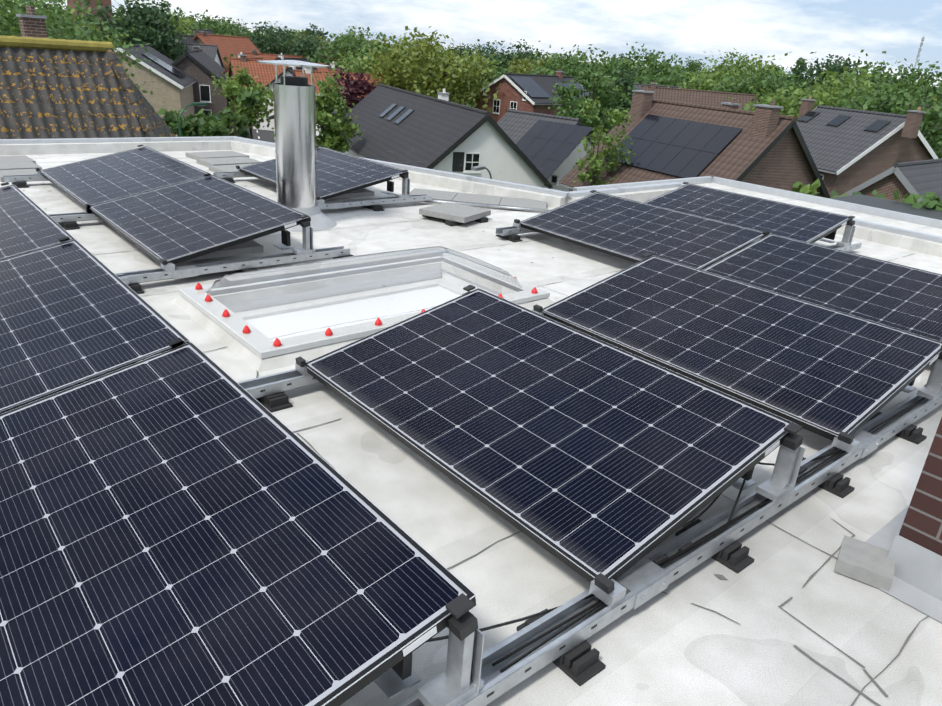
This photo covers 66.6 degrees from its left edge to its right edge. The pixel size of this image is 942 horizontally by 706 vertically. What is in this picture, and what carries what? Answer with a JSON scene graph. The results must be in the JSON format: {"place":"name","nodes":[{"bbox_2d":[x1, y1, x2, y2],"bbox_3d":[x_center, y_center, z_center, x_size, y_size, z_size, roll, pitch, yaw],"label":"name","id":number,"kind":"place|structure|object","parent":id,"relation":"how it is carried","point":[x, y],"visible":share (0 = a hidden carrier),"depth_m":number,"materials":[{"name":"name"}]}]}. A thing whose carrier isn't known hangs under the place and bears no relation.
{"place":"outdoors","nodes":[
{"label":"outdoors","id":0,"kind":"place"},
{"bbox_2d":[0,6,175,136],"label":"neighbour house","id":1,"kind":"structure","parent":0,"point":[34,35],"depth_m":17.36,"materials":[{"name":"grey tile"}]},
{"bbox_2d":[0,46,145,138],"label":"tiled roof","id":2,"kind":"structure","parent":1,"relation":"attached to","point":[51,94],"depth_m":16.78,"materials":[{"name":"grey tile"}]},
{"bbox_2d":[171,44,230,115],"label":"dark brick house","id":3,"kind":"structure","parent":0,"point":[200,66],"depth_m":67.51,"materials":[{"name":"brown brick"}]},
{"bbox_2d":[227,127,274,142],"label":"street","id":4,"kind":"structure","parent":0,"point":[262,135],"depth_m":65.46,"materials":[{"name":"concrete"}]},
{"bbox_2d":[218,85,259,136],"bbox_3d":[-15.073,-14.298,45.880,2.977,5.394,3.497,-14,29,-38],"label":"tree","id":5,"kind":"object","parent":4,"relation":"on","point":[247,98],"visible":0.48,"depth_m":45.06,"materials":[{"name":"green plant"}]},
{"bbox_2d":[211,65,273,138],"bbox_3d":[-17.491,-19.387,56.696,5.190,6.104,5.311,19,27,32],"label":"tree","id":6,"kind":"object","parent":4,"relation":"on","point":[229,86],"visible":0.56,"depth_m":55.46,"materials":[{"name":"green plant"}]},
{"bbox_2d":[237,125,249,138],"bbox_3d":[-15.656,-13.910,48.081,2.377,2.923,1.367,18,26,30],"label":"shrub","id":7,"kind":"object","parent":4,"relation":"on","point":[245,134],"visible":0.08,"depth_m":47.36,"materials":[{"name":"green plant"}]},
{"bbox_2d":[0,150,941,705],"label":"flat roof","id":8,"kind":"structure","parent":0,"point":[672,646],"depth_m":2.35,"materials":[{"name":"rubber"}]},
{"bbox_2d":[0,151,546,225],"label":"pavers","id":9,"kind":"object","parent":8,"relation":"on","point":[453,214],"visible":0.85,"depth_m":7.61,"materials":[{"name":"concrete"}]},
{"bbox_2d":[257,60,336,231],"bbox_3d":[-1.478,-1.755,6.049,0.680,1.325,0.680,-14,29,-38],"label":"flue pipe","id":10,"kind":"object","parent":8,"relation":"on","point":[295,126],"visible":0.79,"depth_m":5.92,"materials":[{"name":"silver metal"}]},
{"bbox_2d":[171,246,553,372],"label":"skylight curb","id":11,"kind":"structure","parent":8,"relation":"on","point":[246,317],"depth_m":4.40,"materials":[{"name":"white plastic"}]},
{"bbox_2d":[0,136,941,256],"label":"roof parapet","id":12,"kind":"structure","parent":8,"relation":"on","point":[920,242],"depth_m":8.45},
{"bbox_2d":[1,145,941,705],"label":"solar mounting frame","id":13,"kind":"object","parent":8,"relation":"on","point":[473,675],"visible":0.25,"depth_m":2.44,"materials":[{"name":"silver metal"}]},
{"bbox_2d":[0,185,74,259],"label":"solar panel","id":14,"kind":"object","parent":13,"relation":"on","point":[27,224],"visible":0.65,"depth_m":4.37,"materials":[{"name":"blue"}]},
{"bbox_2d":[0,240,188,413],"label":"solar panel","id":15,"kind":"object","parent":13,"relation":"on","point":[74,313],"visible":0.79,"depth_m":3.08,"materials":[{"name":"blue"}]},
{"bbox_2d":[39,146,211,207],"bbox_3d":[-3.225,-1.650,6.614,1.028,0.240,1.764,-14,29,-38],"label":"solar panel","id":16,"kind":"object","parent":13,"relation":"on","point":[105,178],"visible":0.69,"depth_m":6.51,"materials":[{"name":"blue"}]},
{"bbox_2d":[90,175,310,263],"bbox_3d":[-2.088,-1.048,5.383,1.028,0.240,1.764,-14,29,-38],"label":"solar panel","id":17,"kind":"object","parent":13,"relation":"on","point":[185,221],"visible":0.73,"depth_m":5.23,"materials":[{"name":"blue"}]},
{"bbox_2d":[0,342,475,705],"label":"solar panel","id":18,"kind":"object","parent":13,"relation":"on","point":[189,524],"visible":0.98,"depth_m":1.80,"materials":[{"name":"black"}]},
{"bbox_2d":[239,147,408,199],"bbox_3d":[-1.588,-1.911,7.536,1.028,0.240,1.764,-14,29,-38],"label":"solar panel","id":19,"kind":"object","parent":13,"relation":"on","point":[338,173],"visible":0.71,"depth_m":7.38,"materials":[{"name":"blue"}]},
{"bbox_2d":[304,288,793,582],"bbox_3d":[0.204,0.167,2.902,1.028,0.240,1.764,-14,29,-38],"label":"solar panel","id":20,"kind":"object","parent":13,"relation":"on","point":[589,458],"visible":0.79,"depth_m":2.68,"materials":[{"name":"black"}]},
{"bbox_2d":[519,192,766,269],"bbox_3d":[1.376,-1.030,5.974,1.028,0.240,1.764,-14,29,-38],"label":"solar panel","id":21,"kind":"object","parent":13,"relation":"attached to","point":[625,229],"visible":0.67,"depth_m":5.89,"materials":[{"name":"blue"}]},
{"bbox_2d":[542,255,941,440],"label":"solar panel","id":22,"kind":"object","parent":13,"relation":"attached to","point":[827,373],"visible":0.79,"depth_m":3.65,"materials":[{"name":"black"}]},
{"bbox_2d":[643,183,851,242],"bbox_3d":[2.530,-1.328,6.895,1.028,0.240,1.764,-14,29,-38],"label":"solar panel","id":23,"kind":"object","parent":13,"relation":"on","point":[805,224],"visible":0.73,"depth_m":6.86,"materials":[{"name":"black"}]},
{"bbox_2d":[702,233,941,341],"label":"solar panel","id":24,"kind":"object","parent":13,"relation":"attached to","point":[901,297],"visible":0.73,"depth_m":4.82,"materials":[{"name":"black"}]},
{"bbox_2d":[23,149,928,705],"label":"roof seams","id":25,"kind":"object","parent":8,"relation":"on","point":[715,575],"visible":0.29,"depth_m":2.18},
{"bbox_2d":[422,200,548,210],"bbox_3d":[0.330,-1.513,7.441,1.984,0.025,0.115,7,23,5],"label":"conduit","id":26,"kind":"object","parent":8,"relation":"on","point":[490,206],"visible":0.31,"depth_m":7.43,"materials":[{"name":"grey metal"}]},
{"bbox_2d":[573,176,941,236],"bbox_3d":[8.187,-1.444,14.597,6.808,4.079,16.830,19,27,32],"label":"roof parapet","id":27,"kind":"structure","parent":8,"relation":"attached to","point":[907,216],"depth_m":11.23,"materials":[{"name":"white roofing membrane"},{"name":"galvanised steel"}]},
{"bbox_2d":[834,417,941,622],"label":"brick chimney","id":28,"kind":"object","parent":8,"relation":"on","point":[899,556],"visible":1,"depth_m":2.27,"materials":[{"name":"brick"}]},
{"bbox_2d":[9,0,941,86],"label":"sky","id":29,"kind":"structure","parent":0,"point":[685,28],"materials":[{"name":"white"}]},
{"label":"ground","id":30,"kind":"structure","parent":0,"visible":0},
{"bbox_2d":[0,0,136,68],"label":"tree","id":31,"kind":"object","parent":30,"relation":"on","point":[79,25],"visible":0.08,"depth_m":40.03,"materials":[{"name":"green plant"}]},
{"bbox_2d":[0,0,154,107],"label":"tree","id":32,"kind":"object","parent":30,"relation":"on","point":[14,8],"visible":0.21,"depth_m":34.72,"materials":[{"name":"green plant"}]},
{"bbox_2d":[67,0,112,27],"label":"church tower","id":33,"kind":"structure","parent":30,"relation":"on","point":[93,3],"depth_m":140.00,"materials":[{"name":"red brick"}]},
{"bbox_2d":[73,0,199,61],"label":"tree","id":34,"kind":"object","parent":30,"relation":"on","point":[141,18],"visible":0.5,"depth_m":78.33,"materials":[{"name":"green plant"}]},
{"bbox_2d":[103,2,205,34],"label":"tree","id":35,"kind":"object","parent":30,"relation":"on","point":[188,31],"visible":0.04,"depth_m":93.22,"materials":[{"name":"green plant"}]},
{"bbox_2d":[115,44,196,136],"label":"house","id":36,"kind":"structure","parent":30,"relation":"on","point":[171,87],"depth_m":57.50,"materials":[{"name":"beige brick"}]},
{"bbox_2d":[117,33,198,43],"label":"house","id":37,"kind":"structure","parent":30,"relation":"on","point":[189,39],"depth_m":91.30,"materials":[{"name":"brown brick"}]},
{"bbox_2d":[171,7,213,27],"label":"tree","id":38,"kind":"object","parent":30,"relation":"on","point":[186,17],"depth_m":128.34,"materials":[{"name":"green plant"}]},
{"bbox_2d":[160,42,224,68],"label":"house","id":39,"kind":"structure","parent":30,"relation":"on","point":[212,52],"depth_m":84.16,"materials":[{"name":"grey tile"}]},
{"bbox_2d":[178,102,207,136],"bbox_3d":[-13.961,-10.007,36.309,0.280,5.029,1.745,16,25,26],"label":"street lamp","id":40,"kind":"object","parent":30,"relation":"on","point":[196,104],"visible":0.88,"depth_m":35.22,"materials":[{"name":"green metal"}]},
{"bbox_2d":[158,108,228,136],"bbox_3d":[-15.232,-11.298,39.955,3.859,4.428,3.818,-14,29,-38],"label":"bush","id":41,"kind":"object","parent":30,"relation":"on","point":[200,124],"visible":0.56,"depth_m":39.02,"materials":[{"name":"green plant"}]},
{"bbox_2d":[178,28,212,34],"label":"house","id":42,"kind":"structure","parent":30,"relation":"on","point":[207,32],"depth_m":108.28,"materials":[{"name":"grey brick"}]},
{"bbox_2d":[210,113,221,135],"bbox_3d":[-18.530,-16.145,52.872,2.405,2.936,2.101,1,23,-9],"label":"bush","id":43,"kind":"object","parent":30,"relation":"on","point":[218,115],"visible":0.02,"depth_m":52.29,"materials":[{"name":"green plant"}]},
{"bbox_2d":[182,9,256,46],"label":"tree","id":44,"kind":"object","parent":30,"relation":"on","point":[220,28],"visible":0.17,"depth_m":115.43,"materials":[{"name":"green plant"}]},
{"bbox_2d":[193,29,260,68],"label":"house","id":45,"kind":"structure","parent":30,"relation":"on","point":[229,45],"depth_m":95.02,"materials":[{"name":"tile"}]},
{"bbox_2d":[210,15,246,32],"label":"tree","id":46,"kind":"object","parent":30,"relation":"on","point":[229,23],"visible":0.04,"depth_m":223.89,"materials":[{"name":"green plant"}]},
{"bbox_2d":[222,54,236,69],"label":"tree","id":47,"kind":"object","parent":30,"relation":"on","point":[225,58],"visible":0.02,"depth_m":92.07,"materials":[{"name":"green plant"}]},
{"bbox_2d":[221,52,263,99],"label":"house","id":48,"kind":"structure","parent":30,"relation":"on","point":[227,69],"depth_m":73.02,"materials":[{"name":"orange tile"}]},
{"bbox_2d":[228,19,264,32],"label":"tree","id":49,"kind":"object","parent":30,"relation":"on","point":[244,26],"visible":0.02,"depth_m":244.20,"materials":[{"name":"green plant"}]},
{"bbox_2d":[255,21,291,45],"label":"tree","id":50,"kind":"object","parent":30,"relation":"on","point":[273,29],"visible":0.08,"depth_m":246.22,"materials":[{"name":"green plant"}]},
{"bbox_2d":[245,49,305,59],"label":"house","id":51,"kind":"structure","parent":30,"relation":"on","point":[254,53],"depth_m":99.05,"materials":[{"name":"tile"}]},
{"bbox_2d":[228,53,327,127],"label":"house","id":52,"kind":"structure","parent":30,"relation":"on","point":[265,73],"depth_m":70.47,"materials":[{"name":"tile"}]},
{"bbox_2d":[253,66,317,130],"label":"house","id":53,"kind":"structure","parent":30,"relation":"on","point":[289,70],"depth_m":68.43,"materials":[{"name":"tile"}]},
{"bbox_2d":[244,22,334,63],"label":"tree","id":54,"kind":"object","parent":30,"relation":"on","point":[301,47],"visible":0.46,"depth_m":104.14,"materials":[{"name":"green plant"}]},
{"bbox_2d":[285,30,298,43],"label":"tree","id":55,"kind":"object","parent":30,"relation":"on","point":[296,33],"depth_m":169.62,"materials":[{"name":"green plant"}]},
{"bbox_2d":[275,53,310,61],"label":"house","id":56,"kind":"structure","parent":30,"relation":"on","point":[281,57],"depth_m":92.50,"materials":[{"name":"tile"}]},
{"bbox_2d":[288,30,325,47],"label":"tree","id":57,"kind":"object","parent":30,"relation":"on","point":[320,37],"visible":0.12,"depth_m":156.75,"materials":[{"name":"green plant"}]},
{"bbox_2d":[267,94,358,146],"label":"house","id":58,"kind":"structure","parent":30,"relation":"on","point":[272,117],"depth_m":54.32,"materials":[{"name":"grey tile"}]},
{"bbox_2d":[303,23,327,46],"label":"tree","id":59,"kind":"object","parent":30,"relation":"on","point":[313,26],"visible":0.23,"depth_m":214.66,"materials":[{"name":"green plant"}]},
{"bbox_2d":[320,40,340,53],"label":"tree","id":60,"kind":"object","parent":30,"relation":"on","point":[325,45],"visible":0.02,"depth_m":160.59,"materials":[{"name":"green plant"}]},
{"bbox_2d":[327,61,339,68],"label":"house","id":61,"kind":"structure","parent":30,"relation":"on","point":[333,65],"depth_m":90.67,"materials":[{"name":"tile"}]},
{"bbox_2d":[315,72,363,152],"bbox_3d":[-8.418,-13.470,43.475,3.600,6.674,3.607,-14,29,-38],"label":"tree","id":62,"kind":"object","parent":30,"relation":"on","point":[331,124],"visible":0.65,"depth_m":42.62,"materials":[{"name":"green plant"}]},
{"bbox_2d":[293,67,395,97],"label":"house","id":63,"kind":"structure","parent":30,"relation":"on","point":[318,74],"depth_m":66.62,"materials":[{"name":"orange tile"}]},
{"bbox_2d":[318,67,380,110],"bbox_3d":[-9.702,-18.886,56.330,5.703,6.566,5.445,-14,29,-38],"label":"tree","id":64,"kind":"object","parent":30,"relation":"on","point":[353,89],"visible":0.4,"depth_m":54.95,"materials":[{"name":"purple plant"}]},
{"bbox_2d":[304,26,406,66],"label":"tree","id":65,"kind":"object","parent":30,"relation":"on","point":[338,45],"visible":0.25,"depth_m":94.16,"materials":[{"name":"green plant"}]},
{"bbox_2d":[335,25,375,48],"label":"tree","id":66,"kind":"object","parent":30,"relation":"on","point":[355,32],"visible":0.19,"depth_m":233.86,"materials":[{"name":"green plant"}]},
{"bbox_2d":[328,36,436,82],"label":"tree","id":67,"kind":"object","parent":30,"relation":"on","point":[358,65],"visible":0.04,"depth_m":73.79,"materials":[{"name":"green plant"}]},
{"bbox_2d":[355,26,506,111],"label":"tree","id":68,"kind":"object","parent":30,"relation":"on","point":[419,75],"visible":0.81,"depth_m":66.64,"materials":[{"name":"green plant"}]},
{"bbox_2d":[342,83,552,188],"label":"house","id":69,"kind":"structure","parent":30,"relation":"on","point":[405,127],"depth_m":37.65,"materials":[{"name":"tile"}]},
{"bbox_2d":[448,43,474,60],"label":"tree","id":70,"kind":"object","parent":30,"relation":"on","point":[461,49],"visible":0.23,"depth_m":236.05,"materials":[{"name":"green plant"}]},
{"bbox_2d":[436,45,513,107],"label":"tree","id":71,"kind":"object","parent":30,"relation":"on","point":[498,69],"visible":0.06,"depth_m":80.21,"materials":[{"name":"green plant"}]},
{"bbox_2d":[471,165,491,178],"bbox_3d":[0.419,-6.176,31.251,0.280,3.900,1.745,16,25,26],"label":"street lamp","id":72,"kind":"object","parent":30,"relation":"on","point":[477,168],"visible":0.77,"depth_m":30.11,"materials":[{"name":"grey metal"}]},
{"bbox_2d":[462,43,500,59],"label":"tree","id":73,"kind":"object","parent":30,"relation":"on","point":[481,48],"visible":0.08,"depth_m":248.10,"materials":[{"name":"green plant"}]},
{"bbox_2d":[472,39,552,78],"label":"tree","id":74,"kind":"object","parent":30,"relation":"on","point":[519,53],"visible":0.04,"depth_m":109.40,"materials":[{"name":"green plant"}]},
{"bbox_2d":[472,69,593,129],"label":"house","id":75,"kind":"structure","parent":30,"relation":"on","point":[527,92],"depth_m":69.71,"materials":[{"name":"tile"}]},
{"bbox_2d":[504,52,565,74],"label":"tree","id":76,"kind":"object","parent":30,"relation":"on","point":[524,69],"visible":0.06,"depth_m":99.73,"materials":[{"name":"green plant"}]},
{"bbox_2d":[497,109,593,191],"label":"white house","id":77,"kind":"structure","parent":30,"relation":"on","point":[548,145],"depth_m":43.33,"materials":[{"name":"grey tile"}]},
{"bbox_2d":[509,49,584,68],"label":"tree","id":78,"kind":"object","parent":30,"relation":"on","point":[551,53],"depth_m":145.35,"materials":[{"name":"green plant"}]},
{"bbox_2d":[526,44,632,91],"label":"tree","id":79,"kind":"object","parent":30,"relation":"on","point":[566,68],"visible":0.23,"depth_m":91.31,"materials":[{"name":"green plant"}]},
{"bbox_2d":[548,67,634,141],"bbox_3d":[8.912,-18.376,56.627,7.039,7.992,6.547,-14,29,-38],"label":"tree","id":80,"kind":"object","parent":30,"relation":"on","point":[601,90],"visible":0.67,"depth_m":55.45,"materials":[{"name":"green plant"}]},
{"bbox_2d":[573,99,635,185],"bbox_3d":[6.204,-8.712,34.670,2.646,6.754,2.378,18,26,30],"label":"tree","id":81,"kind":"object","parent":30,"relation":"on","point":[595,160],"visible":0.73,"depth_m":34.22,"materials":[{"name":"green plant"}]},
{"bbox_2d":[593,59,642,139],"bbox_3d":[13.401,-22.014,65.322,5.778,8.824,5.812,-14,29,-38],"label":"tree","id":82,"kind":"object","parent":30,"relation":"on","point":[628,81],"visible":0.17,"depth_m":63.74,"materials":[{"name":"green plant"}]},
{"bbox_2d":[598,56,658,79],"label":"tree","id":83,"kind":"object","parent":30,"relation":"on","point":[636,63],"visible":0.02,"depth_m":139.92,"materials":[{"name":"green plant"}]},
{"bbox_2d":[597,42,692,82],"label":"tree","id":84,"kind":"object","parent":30,"relation":"on","point":[651,61],"visible":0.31,"depth_m":116.03,"materials":[{"name":"green plant"}]},
{"bbox_2d":[612,83,689,89],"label":"roof","id":85,"kind":"structure","parent":30,"relation":"on","point":[638,85],"depth_m":86.50,"materials":[{"name":"brown tile"}]},
{"bbox_2d":[626,65,712,87],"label":"tree","id":86,"kind":"object","parent":30,"relation":"on","point":[675,79],"visible":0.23,"depth_m":93.69,"materials":[{"name":"green plant"}]},
{"bbox_2d":[676,57,711,76],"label":"tree","id":87,"kind":"object","parent":30,"relation":"on","point":[693,64],"visible":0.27,"depth_m":242.83,"materials":[{"name":"green plant"}]},
{"bbox_2d":[558,86,830,197],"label":"house","id":88,"kind":"structure","parent":30,"relation":"on","point":[763,145],"depth_m":32.65,"materials":[{"name":"tile"}]},
{"bbox_2d":[640,81,758,110],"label":"roof","id":89,"kind":"structure","parent":30,"relation":"on","point":[708,98],"depth_m":71.64,"materials":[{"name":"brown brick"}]},
{"bbox_2d":[666,70,752,93],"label":"tree","id":90,"kind":"object","parent":30,"relation":"on","point":[703,83],"visible":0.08,"depth_m":84.78,"materials":[{"name":"green plant"}]},
{"bbox_2d":[690,48,788,87],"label":"tree","id":91,"kind":"object","parent":30,"relation":"on","point":[740,67],"visible":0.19,"depth_m":107.95,"materials":[{"name":"green plant"}]},
{"bbox_2d":[710,66,810,114],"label":"tree","id":92,"kind":"object","parent":30,"relation":"on","point":[741,83],"visible":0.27,"depth_m":73.68,"materials":[{"name":"green plant"}]},
{"bbox_2d":[728,81,846,121],"bbox_3d":[27.431,-19.153,61.679,10.662,8.148,11.562,-14,29,-38],"label":"tree","id":93,"kind":"object","parent":30,"relation":"on","point":[790,105],"visible":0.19,"depth_m":60.36,"materials":[{"name":"green plant"}]},
{"bbox_2d":[790,58,805,77],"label":"tree","id":94,"kind":"object","parent":30,"relation":"on","point":[802,62],"visible":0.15,"depth_m":145.61,"materials":[{"name":"green plant"}]},
{"bbox_2d":[792,178,846,197],"bbox_3d":[12.082,-3.231,24.648,3.290,5.226,3.122,-14,29,-38],"label":"bush","id":95,"kind":"object","parent":30,"relation":"on","point":[808,189],"visible":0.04,"depth_m":24.15,"materials":[{"name":"green plant"}]},
{"bbox_2d":[769,52,883,94],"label":"tree","id":96,"kind":"object","parent":30,"relation":"on","point":[836,66],"visible":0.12,"depth_m":100.24,"materials":[{"name":"green plant"}]},
{"bbox_2d":[814,189,898,199],"bbox_3d":[12.919,-3.031,24.478,4.075,5.094,4.318,-14,29,-38],"label":"bush","id":97,"kind":"object","parent":30,"relation":"on","point":[835,193],"depth_m":24.08,"materials":[{"name":"green plant"}]},
{"bbox_2d":[794,66,927,113],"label":"tree","id":98,"kind":"object","parent":30,"relation":"on","point":[846,83],"visible":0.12,"depth_m":66.55,"materials":[{"name":"green plant"}]},
{"bbox_2d":[796,96,937,196],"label":"house","id":99,"kind":"structure","parent":30,"relation":"on","point":[849,149],"depth_m":41.89,"materials":[{"name":"grey tile"}]},
{"bbox_2d":[829,73,941,158],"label":"tree","id":100,"kind":"object","parent":30,"relation":"on","point":[929,119],"visible":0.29,"depth_m":52.59,"materials":[{"name":"green plant"}]},
{"bbox_2d":[832,50,941,111],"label":"tree","id":101,"kind":"object","parent":30,"relation":"on","point":[913,78],"visible":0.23,"depth_m":87.82,"materials":[{"name":"green plant"}]},
{"bbox_2d":[840,158,941,202],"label":"house","id":102,"kind":"structure","parent":30,"relation":"on","point":[922,177],"depth_m":31.67,"materials":[{"name":"grey brick"}]},
{"bbox_2d":[910,36,924,81],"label":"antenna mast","id":103,"kind":"object","parent":30,"relation":"on","point":[920,45],"visible":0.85,"depth_m":335.27,"materials":[{"name":"grey metal"}]},
{"bbox_2d":[894,189,941,210],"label":"bush","id":104,"kind":"object","parent":30,"relation":"on","point":[931,200],"visible":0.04,"depth_m":20.40,"materials":[{"name":"green plant"}]},
{"bbox_2d":[923,97,941,152],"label":"tree","id":105,"kind":"object","parent":30,"relation":"on","point":[934,109],"depth_m":79.96,"materials":[{"name":"green plant"}]}
]}

